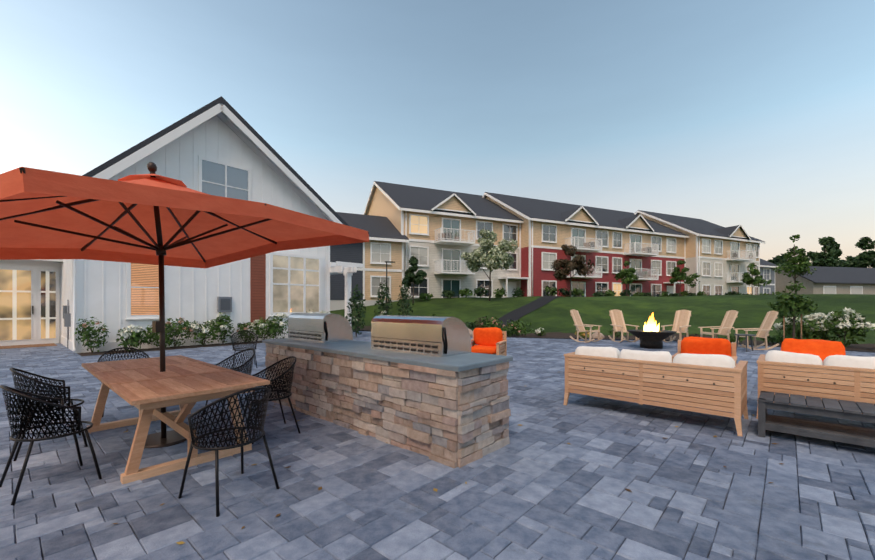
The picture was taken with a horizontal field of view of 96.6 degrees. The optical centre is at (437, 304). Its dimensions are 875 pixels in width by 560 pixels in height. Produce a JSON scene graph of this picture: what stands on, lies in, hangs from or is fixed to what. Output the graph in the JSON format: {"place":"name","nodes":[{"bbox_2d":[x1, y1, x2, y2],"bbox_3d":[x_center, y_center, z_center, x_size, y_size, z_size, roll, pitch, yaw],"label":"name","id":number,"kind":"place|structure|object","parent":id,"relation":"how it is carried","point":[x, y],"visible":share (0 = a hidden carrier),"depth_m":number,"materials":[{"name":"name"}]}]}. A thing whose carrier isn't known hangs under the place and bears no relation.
{"place":"outdoors","nodes":[
{"label":"outdoors","id":0,"kind":"place"},
{"bbox_2d":[0,115,329,352],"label":"clubhouse walls","id":1,"kind":"structure","parent":0,"point":[216,155],"depth_m":13.94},
{"bbox_2d":[0,331,874,559],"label":"patio","id":2,"kind":"structure","parent":0,"point":[386,496],"depth_m":3.03,"materials":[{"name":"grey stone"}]},
{"bbox_2d":[0,343,56,348],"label":"step","id":3,"kind":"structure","parent":2,"relation":"on","point":[26,346],"depth_m":13.15,"materials":[{"name":"beige concrete"}]},
{"bbox_2d":[9,368,87,460],"bbox_3d":[-3.877,1.030,3.895,0.565,0.852,0.536,0,0,42],"label":"chair","id":4,"kind":"object","parent":2,"relation":"on","point":[50,389],"visible":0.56,"depth_m":3.79,"materials":[{"name":"black metal"}]},
{"bbox_2d":[0,385,101,505],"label":"chair","id":5,"kind":"object","parent":2,"relation":"on","point":[71,426],"visible":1,"depth_m":2.97,"materials":[{"name":"black metal"}]},
{"bbox_2d":[97,347,149,416],"bbox_3d":[-4.234,1.030,5.282,0.565,0.852,0.536,0,0,-43],"label":"chair","id":6,"kind":"object","parent":2,"relation":"on","point":[119,352],"visible":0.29,"depth_m":5.45,"materials":[{"name":"black metal"}]},
{"bbox_2d":[82,355,269,483],"bbox_3d":[-2.881,1.072,4.106,2.696,0.738,1.016,0,0,42],"label":"dining table","id":7,"kind":"object","parent":2,"relation":"on","point":[147,388],"visible":0.96,"depth_m":3.57,"materials":[{"name":"brown wood"}]},
{"bbox_2d":[0,162,368,448],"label":"umbrella","id":8,"kind":"object","parent":2,"relation":"on","point":[153,217],"visible":0.94,"depth_m":4.13,"materials":[{"name":"fabric"}]},
{"bbox_2d":[178,387,278,516],"bbox_3d":[-1.560,1.030,2.954,0.536,0.852,0.565,0,0,32],"label":"chair","id":9,"kind":"object","parent":2,"relation":"on","point":[258,403],"visible":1,"depth_m":2.78,"materials":[{"name":"black metal"}]},
{"bbox_2d":[203,348,255,419],"bbox_3d":[-2.696,1.030,5.139,0.565,0.852,0.536,0,0,37],"label":"chair","id":10,"kind":"object","parent":2,"relation":"on","point":[245,364],"visible":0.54,"depth_m":5.32,"materials":[{"name":"black metal"}]},
{"bbox_2d":[230,330,257,367],"bbox_3d":[-4.372,1.030,8.840,0.565,0.852,0.536,0,0,-28],"label":"chair","id":11,"kind":"object","parent":2,"relation":"on","point":[240,338],"visible":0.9,"depth_m":9.00,"materials":[{"name":"black metal"}]},
{"bbox_2d":[243,356,300,443],"bbox_3d":[-1.856,1.030,4.346,0.536,0.852,0.565,0,0,-40],"label":"chair","id":12,"kind":"object","parent":2,"relation":"on","point":[278,390],"visible":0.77,"depth_m":4.33,"materials":[{"name":"black metal"}]},
{"bbox_2d":[330,261,363,324],"bbox_3d":[-7.549,-0.214,20.841,10.000,3.335,1.450,0,0,42],"label":"pergola","id":13,"kind":"object","parent":2,"relation":"on","point":[347,269],"visible":0.19,"depth_m":17.81,"materials":[{"name":"white wood"}]},
{"bbox_2d":[262,338,512,467],"bbox_3d":[-0.941,0.996,4.973,3.830,0.915,0.908,0,0,42],"label":"grill counter","id":14,"kind":"object","parent":2,"relation":"on","point":[453,411],"visible":0.96,"depth_m":3.93,"materials":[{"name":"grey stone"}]},
{"bbox_2d":[288,313,352,342],"bbox_3d":[-1.788,0.336,5.968,1.061,0.405,0.554,0,0,42],"label":"grill","id":15,"kind":"object","parent":14,"relation":"on","point":[322,327],"visible":1,"depth_m":5.66,"materials":[{"name":"silver metal"}]},
{"bbox_2d":[371,315,470,356],"bbox_3d":[-0.202,0.336,4.546,1.201,0.405,0.554,0,0,42],"label":"grill","id":16,"kind":"object","parent":14,"relation":"on","point":[436,336],"visible":1,"depth_m":4.23,"materials":[{"name":"silver metal"}]},
{"bbox_2d":[14,342,783,543],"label":"leaf litter","id":17,"kind":"object","parent":2,"relation":"on","point":[319,488],"visible":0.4,"depth_m":3.11,"materials":[{"name":"brown plant"}]},
{"bbox_2d":[471,327,506,355],"bbox_3d":[1.138,1.006,9.260,0.865,0.894,0.820,0,0,22],"label":"club chair","id":18,"kind":"object","parent":2,"relation":"on","point":[491,340],"visible":0.85,"depth_m":9.35,"materials":[{"name":"orange fabric"}]},
{"bbox_2d":[570,309,602,342],"bbox_3d":[5.658,0.828,14.908,0.705,1.249,1.051,0,0,-38],"label":"rocker","id":19,"kind":"object","parent":2,"relation":"on","point":[577,320],"visible":0.96,"depth_m":15.02,"materials":[{"name":"brown wood"}]},
{"bbox_2d":[352,330,874,352],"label":"patio edging","id":20,"kind":"object","parent":2,"relation":"on","point":[665,340],"visible":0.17,"depth_m":15.74,"materials":[{"name":"grey stone"}]},
{"bbox_2d":[608,309,639,341],"bbox_3d":[7.088,0.828,14.898,0.705,1.249,1.051,0,0,-8],"label":"rocker","id":21,"kind":"object","parent":2,"relation":"on","point":[618,321],"visible":0.81,"depth_m":15.14,"materials":[{"name":"brown wood"}]},
{"bbox_2d":[627,313,676,348],"bbox_3d":[7.034,0.853,12.838,1.440,1.200,1.440,0,0,-1],"label":"fire pit","id":22,"kind":"object","parent":2,"relation":"on","point":[651,335],"visible":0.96,"depth_m":12.57,"materials":[{"name":"metal"}]},
{"bbox_2d":[564,346,747,435],"bbox_3d":[2.838,1.016,5.210,2.011,0.873,0.901,0,0,42],"label":"long sofa","id":23,"kind":"object","parent":2,"relation":"on","point":[714,383],"visible":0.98,"depth_m":4.76,"materials":[{"name":"brown wood"}]},
{"bbox_2d":[661,310,690,341],"bbox_3d":[8.908,0.828,14.504,1.051,1.249,0.705,0,0,-33],"label":"rocker","id":24,"kind":"object","parent":2,"relation":"on","point":[680,325],"visible":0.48,"depth_m":14.65,"materials":[{"name":"brown wood"}]},
{"bbox_2d":[671,336,736,375],"bbox_3d":[4.439,1.009,6.500,0.865,0.889,0.820,0,0,39],"label":"club chair","id":25,"kind":"object","parent":2,"relation":"on","point":[700,345],"visible":0.33,"depth_m":6.58,"materials":[{"name":"orange fabric"}]},
{"bbox_2d":[698,310,738,342],"bbox_3d":[9.736,0.828,13.534,1.051,1.249,0.705,0,0,0],"label":"rocker","id":26,"kind":"object","parent":2,"relation":"on","point":[728,321],"visible":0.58,"depth_m":13.47,"materials":[{"name":"brown wood"}]},
{"bbox_2d":[734,334,755,351],"bbox_3d":[9.404,1.189,11.929,0.540,0.532,0.540,0,0,-1],"label":"side table","id":27,"kind":"object","parent":2,"relation":"on","point":[746,335],"visible":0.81,"depth_m":11.90,"materials":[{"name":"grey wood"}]},
{"bbox_2d":[732,311,778,349],"bbox_3d":[10.204,0.828,12.531,1.051,1.249,0.705,0,0,12],"label":"rocker","id":28,"kind":"object","parent":2,"relation":"on","point":[764,329],"visible":0.75,"depth_m":12.39,"materials":[{"name":"brown wood"}]},
{"bbox_2d":[756,338,874,418],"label":"sofa","id":29,"kind":"object","parent":2,"relation":"on","point":[821,369],"visible":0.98,"depth_m":4.59,"materials":[{"name":"brown wood"}]},
{"bbox_2d":[758,391,874,447],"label":"slat bench","id":30,"kind":"object","parent":2,"relation":"on","point":[858,411],"visible":1,"depth_m":4.02,"materials":[{"name":"grey wood"}]},
{"bbox_2d":[0,0,874,267],"label":"sky","id":31,"kind":"structure","parent":0,"point":[758,116],"materials":[{"name":"blue"}]},
{"bbox_2d":[90,294,874,355],"bbox_3d":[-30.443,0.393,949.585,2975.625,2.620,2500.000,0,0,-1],"label":"ground","id":32,"kind":"structure","parent":0,"point":[554,315],"depth_m":23.20,"materials":[{"name":"green plant"}]},
{"bbox_2d":[32,96,348,352],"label":"trim","id":33,"kind":"structure","parent":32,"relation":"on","point":[232,119],"depth_m":13.80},
{"bbox_2d":[345,284,365,336],"bbox_3d":[-3.529,0.332,16.935,0.882,2.393,0.927,0,0,-1],"label":"arborvitae shrub","id":34,"kind":"object","parent":32,"relation":"on","point":[359,306],"visible":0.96,"depth_m":16.86,"materials":[{"name":"green plant"}]},
{"bbox_2d":[374,280,392,315],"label":"arborvitae shrub","id":35,"kind":"object","parent":32,"relation":"on","point":[382,304],"visible":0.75,"depth_m":17.49,"materials":[{"name":"green plant"}]},
{"bbox_2d":[385,261,394,305],"bbox_3d":[-3.658,-1.253,30.004,0.750,4.055,0.280,0,0,-18],"label":"lamp post","id":36,"kind":"object","parent":32,"relation":"on","point":[386,262],"visible":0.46,"depth_m":29.88,"materials":[{"name":"black metal"}]},
{"bbox_2d":[396,277,413,315],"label":"arborvitae shrub","id":37,"kind":"object","parent":32,"relation":"on","point":[404,303],"visible":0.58,"depth_m":18.72,"materials":[{"name":"green plant"}]},
{"bbox_2d":[401,256,426,302],"bbox_3d":[-1.976,-2.106,33.084,2.486,4.081,2.069,0,0,29],"label":"tree","id":38,"kind":"object","parent":32,"relation":"on","point":[418,277],"visible":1,"depth_m":32.53,"materials":[{"name":"green plant"}]},
{"bbox_2d":[419,292,433,300],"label":"shrub","id":39,"kind":"object","parent":32,"relation":"on","point":[424,296],"visible":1,"depth_m":33.51,"materials":[{"name":"green plant"}]},
{"bbox_2d":[441,290,454,297],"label":"shrub","id":40,"kind":"object","parent":32,"relation":"on","point":[448,293],"visible":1,"depth_m":34.10,"materials":[{"name":"green plant"}]},
{"bbox_2d":[459,288,472,296],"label":"shrub","id":41,"kind":"object","parent":32,"relation":"on","point":[465,291],"visible":1,"depth_m":35.06,"materials":[{"name":"green plant"}]},
{"bbox_2d":[76,326,874,356],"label":"mulch beds","id":42,"kind":"object","parent":32,"relation":"on","point":[868,347],"visible":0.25,"depth_m":14.24,"materials":[{"name":"brown soil"}]},
{"bbox_2d":[74,317,109,353],"bbox_3d":[-10.039,0.907,11.379,0.809,1.098,0.696,0,0,-29],"label":"flowering bush","id":43,"kind":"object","parent":42,"relation":"on","point":[85,334],"depth_m":11.31,"materials":[{"name":"green plant"}]},
{"bbox_2d":[115,325,147,351],"bbox_3d":[-9.258,1.029,11.778,0.831,0.857,0.860,0,0,-1],"label":"flowering bush","id":44,"kind":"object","parent":42,"relation":"on","point":[134,339],"depth_m":11.71,"materials":[{"name":"green plant"}]},
{"bbox_2d":[144,322,174,347],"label":"flowering bush","id":45,"kind":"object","parent":42,"relation":"on","point":[151,335],"depth_m":12.43,"materials":[{"name":"green plant"}]},
{"bbox_2d":[165,317,193,347],"bbox_3d":[-8.564,0.936,12.757,1.099,1.042,1.050,0,0,-1],"label":"flowering bush","id":46,"kind":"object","parent":42,"relation":"on","point":[176,332],"depth_m":12.66,"materials":[{"name":"green plant"}]},
{"bbox_2d":[184,319,221,345],"bbox_3d":[-8.121,0.989,13.485,1.147,0.939,1.086,0,0,-1],"label":"flowering bush","id":47,"kind":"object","parent":42,"relation":"on","point":[202,334],"depth_m":13.37,"materials":[{"name":"green plant"}]},
{"bbox_2d":[212,312,234,343],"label":"flowering bush","id":48,"kind":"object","parent":42,"relation":"on","point":[222,322],"depth_m":13.90,"materials":[{"name":"green plant"}]},
{"bbox_2d":[237,322,257,342],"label":"bush","id":49,"kind":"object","parent":42,"relation":"on","point":[245,325],"depth_m":14.40,"materials":[{"name":"green plant"}]},
{"bbox_2d":[251,316,279,339],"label":"flowering bush","id":50,"kind":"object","parent":42,"relation":"on","point":[260,326],"depth_m":14.80,"materials":[{"name":"green plant"}]},
{"bbox_2d":[264,313,287,338],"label":"shrub","id":51,"kind":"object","parent":42,"relation":"on","point":[281,326],"depth_m":15.05,"materials":[{"name":"green plant"}]},
{"bbox_2d":[464,322,476,330],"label":"shrub","id":52,"kind":"object","parent":42,"relation":"on","point":[469,325],"visible":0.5,"depth_m":18.30,"materials":[{"name":"green plant"}]},
{"bbox_2d":[474,317,490,327],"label":"shrub","id":53,"kind":"object","parent":42,"relation":"on","point":[479,325],"visible":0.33,"depth_m":18.84,"materials":[{"name":"green plant"}]},
{"bbox_2d":[480,315,502,327],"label":"shrub","id":54,"kind":"object","parent":42,"relation":"on","point":[485,322],"visible":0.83,"depth_m":17.69,"materials":[{"name":"green plant"}]},
{"bbox_2d":[500,325,520,335],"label":"shrub","id":55,"kind":"object","parent":42,"relation":"on","point":[510,330],"visible":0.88,"depth_m":16.96,"materials":[{"name":"green plant"}]},
{"bbox_2d":[506,319,532,335],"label":"shrub","id":56,"kind":"object","parent":42,"relation":"on","point":[519,327],"visible":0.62,"depth_m":17.38,"materials":[{"name":"green plant"}]},
{"bbox_2d":[532,328,545,335],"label":"shrub","id":57,"kind":"object","parent":42,"relation":"on","point":[539,332],"visible":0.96,"depth_m":17.46,"materials":[{"name":"white plant"}]},
{"bbox_2d":[575,330,589,337],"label":"shrub","id":58,"kind":"object","parent":42,"relation":"on","point":[582,334],"visible":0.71,"depth_m":16.27,"materials":[{"name":"yellow plant"}]},
{"bbox_2d":[591,332,604,337],"bbox_3d":[6.669,1.373,16.231,0.469,0.451,0.562,0,0,-24],"label":"boulder","id":59,"kind":"object","parent":42,"relation":"on","point":[594,335],"visible":0.4,"depth_m":16.09,"materials":[{"name":"beige stone"}]},
{"bbox_2d":[608,328,627,336],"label":"shrub","id":60,"kind":"object","parent":42,"relation":"on","point":[612,330],"visible":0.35,"depth_m":16.94,"materials":[{"name":"green plant"}]},
{"bbox_2d":[688,333,703,336],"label":"shrub","id":61,"kind":"object","parent":42,"relation":"on","point":[693,335],"visible":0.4,"depth_m":15.26,"materials":[{"name":"green plant"}]},
{"bbox_2d":[724,334,743,342],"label":"shrub","id":62,"kind":"object","parent":42,"relation":"on","point":[733,339],"visible":0.71,"depth_m":14.25,"materials":[{"name":"green plant"}]},
{"bbox_2d":[760,334,782,343],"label":"shrub","id":63,"kind":"object","parent":42,"relation":"on","point":[777,338],"visible":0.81,"depth_m":14.02,"materials":[{"name":"green plant"}]},
{"bbox_2d":[773,317,823,338],"bbox_3d":[12.854,0.955,13.895,1.341,1.008,1.428,0,0,-1],"label":"hydrangea shrub","id":64,"kind":"object","parent":42,"relation":"on","point":[789,328],"visible":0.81,"depth_m":13.62,"materials":[{"name":"green plant"}]},
{"bbox_2d":[797,313,848,340],"bbox_3d":[13.592,0.871,13.858,1.489,1.178,1.468,0,0,-1],"label":"hydrangea shrub","id":65,"kind":"object","parent":42,"relation":"on","point":[815,321],"visible":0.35,"depth_m":13.68,"materials":[{"name":"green plant"}]},
{"bbox_2d":[819,307,872,346],"bbox_3d":[13.627,0.779,13.047,1.386,1.361,1.311,0,0,-1],"label":"hydrangea shrub","id":66,"kind":"object","parent":42,"relation":"on","point":[846,320],"visible":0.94,"depth_m":12.87,"materials":[{"name":"green plant"}]},
{"bbox_2d":[474,287,487,296],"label":"shrub","id":67,"kind":"object","parent":32,"relation":"on","point":[477,291],"visible":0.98,"depth_m":36.04,"materials":[{"name":"green plant"}]},
{"bbox_2d":[460,229,517,300],"bbox_3d":[4.090,-3.066,30.771,4.570,5.654,4.863,0,0,-42],"label":"tree","id":68,"kind":"object","parent":32,"relation":"on","point":[495,257],"visible":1,"depth_m":29.94,"materials":[{"name":"green plant"}]},
{"bbox_2d":[493,287,506,297],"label":"shrub","id":69,"kind":"object","parent":32,"relation":"on","point":[500,293],"visible":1,"depth_m":37.01,"materials":[{"name":"green plant"}]},
{"bbox_2d":[512,287,523,296],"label":"shrub","id":70,"kind":"object","parent":32,"relation":"on","point":[518,291],"visible":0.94,"depth_m":37.45,"materials":[{"name":"green plant"}]},
{"bbox_2d":[545,285,557,295],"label":"shrub","id":71,"kind":"object","parent":32,"relation":"on","point":[553,290],"visible":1,"depth_m":36.92,"materials":[{"name":"green plant"}]},
{"bbox_2d":[330,187,774,310],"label":"apartment walls","id":72,"kind":"structure","parent":32,"relation":"on","point":[437,245],"depth_m":40.53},
{"bbox_2d":[336,181,777,267],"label":"apartment roofs","id":73,"kind":"structure","parent":72,"relation":"on","point":[412,199],"depth_m":43.24,"materials":[{"name":"grey"}]},
{"bbox_2d":[558,288,574,296],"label":"shrub","id":74,"kind":"object","parent":32,"relation":"on","point":[564,293],"visible":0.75,"depth_m":38.28,"materials":[{"name":"green plant"}]},
{"bbox_2d":[551,244,594,296],"bbox_3d":[12.241,-3.017,35.339,3.685,4.843,2.816,0,0,6],"label":"bronze tree","id":75,"kind":"object","parent":32,"relation":"on","point":[569,266],"visible":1,"depth_m":34.83,"materials":[{"name":"brown plant"}]},
{"bbox_2d":[571,288,583,296],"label":"shrub","id":76,"kind":"object","parent":32,"relation":"on","point":[578,292],"visible":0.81,"depth_m":38.90,"materials":[{"name":"green plant"}]},
{"bbox_2d":[591,291,604,296],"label":"shrub","id":77,"kind":"object","parent":32,"relation":"on","point":[597,294],"visible":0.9,"depth_m":39.62,"materials":[{"name":"green plant"}]},
{"bbox_2d":[604,289,615,295],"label":"shrub","id":78,"kind":"object","parent":32,"relation":"on","point":[610,293],"visible":0.83,"depth_m":40.35,"materials":[{"name":"green plant"}]},
{"bbox_2d":[620,289,631,295],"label":"shrub","id":79,"kind":"object","parent":32,"relation":"on","point":[622,293],"visible":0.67,"depth_m":41.20,"materials":[{"name":"green plant"}]},
{"bbox_2d":[614,260,638,295],"bbox_3d":[18.784,-2.525,39.055,2.092,3.882,2.372,0,0,43],"label":"tree","id":80,"kind":"object","parent":32,"relation":"on","point":[625,275],"visible":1,"depth_m":38.56,"materials":[{"name":"green plant"}]},
{"bbox_2d":[632,292,642,295],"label":"shrub","id":81,"kind":"object","parent":32,"relation":"on","point":[639,294],"visible":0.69,"depth_m":42.55,"materials":[{"name":"green plant"}]},
{"bbox_2d":[643,292,653,295],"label":"shrub","id":82,"kind":"object","parent":32,"relation":"on","point":[647,294],"visible":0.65,"depth_m":43.24,"materials":[{"name":"green plant"}]},
{"bbox_2d":[659,291,670,296],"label":"shrub","id":83,"kind":"object","parent":32,"relation":"on","point":[665,294],"visible":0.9,"depth_m":43.74,"materials":[{"name":"green plant"}]},
{"bbox_2d":[669,260,700,295],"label":"tree","id":84,"kind":"object","parent":32,"relation":"on","point":[676,273],"visible":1,"depth_m":41.24,"materials":[{"name":"green plant"}]},
{"bbox_2d":[681,291,688,295],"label":"shrub","id":85,"kind":"object","parent":32,"relation":"on","point":[685,293],"visible":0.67,"depth_m":45.95,"materials":[{"name":"green plant"}]},
{"bbox_2d":[697,291,706,295],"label":"shrub","id":86,"kind":"object","parent":32,"relation":"on","point":[699,293],"visible":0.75,"depth_m":47.67,"materials":[{"name":"green plant"}]},
{"bbox_2d":[724,291,738,294],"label":"shrub","id":87,"kind":"object","parent":32,"relation":"on","point":[732,293],"visible":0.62,"depth_m":46.99,"materials":[{"name":"green plant"}]},
{"bbox_2d":[741,263,771,294],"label":"tree","id":88,"kind":"object","parent":32,"relation":"on","point":[758,281],"visible":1,"depth_m":43.21,"materials":[{"name":"green plant"}]},
{"bbox_2d":[767,281,818,339],"bbox_3d":[11.906,0.328,13.099,1.030,2.312,1.463,0,0,-11],"label":"staked tree","id":89,"kind":"object","parent":32,"relation":"on","point":[793,303],"visible":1,"depth_m":12.96,"materials":[{"name":"green plant"}]},
{"bbox_2d":[767,254,818,265],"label":"tree","id":90,"kind":"object","parent":32,"relation":"on","point":[778,260],"visible":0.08,"depth_m":112.14,"materials":[{"name":"green plant"}]},
{"bbox_2d":[773,234,816,294],"bbox_3d":[23.337,-2.565,25.389,2.011,4.019,1.738,0,0,-8],"label":"tree","id":91,"kind":"object","parent":32,"relation":"on","point":[803,268],"visible":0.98,"depth_m":25.27,"materials":[{"name":"green plant"}]},
{"bbox_2d":[775,269,874,294],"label":"service building walls","id":92,"kind":"structure","parent":32,"relation":"on","point":[781,281],"depth_m":60.85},
{"bbox_2d":[775,265,874,283],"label":"roof","id":93,"kind":"structure","parent":92,"relation":"on","point":[841,275],"depth_m":62.61,"materials":[{"name":"grey"}]},
{"bbox_2d":[807,236,843,266],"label":"tree","id":94,"kind":"object","parent":32,"relation":"on","point":[829,259],"visible":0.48,"depth_m":110.24,"materials":[{"name":"green plant"}]},
{"bbox_2d":[821,241,854,266],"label":"tree","id":95,"kind":"object","parent":32,"relation":"on","point":[836,245],"visible":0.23,"depth_m":117.27,"materials":[{"name":"green plant"}]},
{"bbox_2d":[845,237,874,267],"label":"tree","id":96,"kind":"object","parent":32,"relation":"on","point":[864,259],"visible":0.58,"depth_m":116.03,"materials":[{"name":"green plant"}]},
{"bbox_2d":[496,296,562,326],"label":"foot path","id":97,"kind":"structure","parent":0,"point":[517,314],"depth_m":25.43,"materials":[{"name":"concrete"}]}
]}

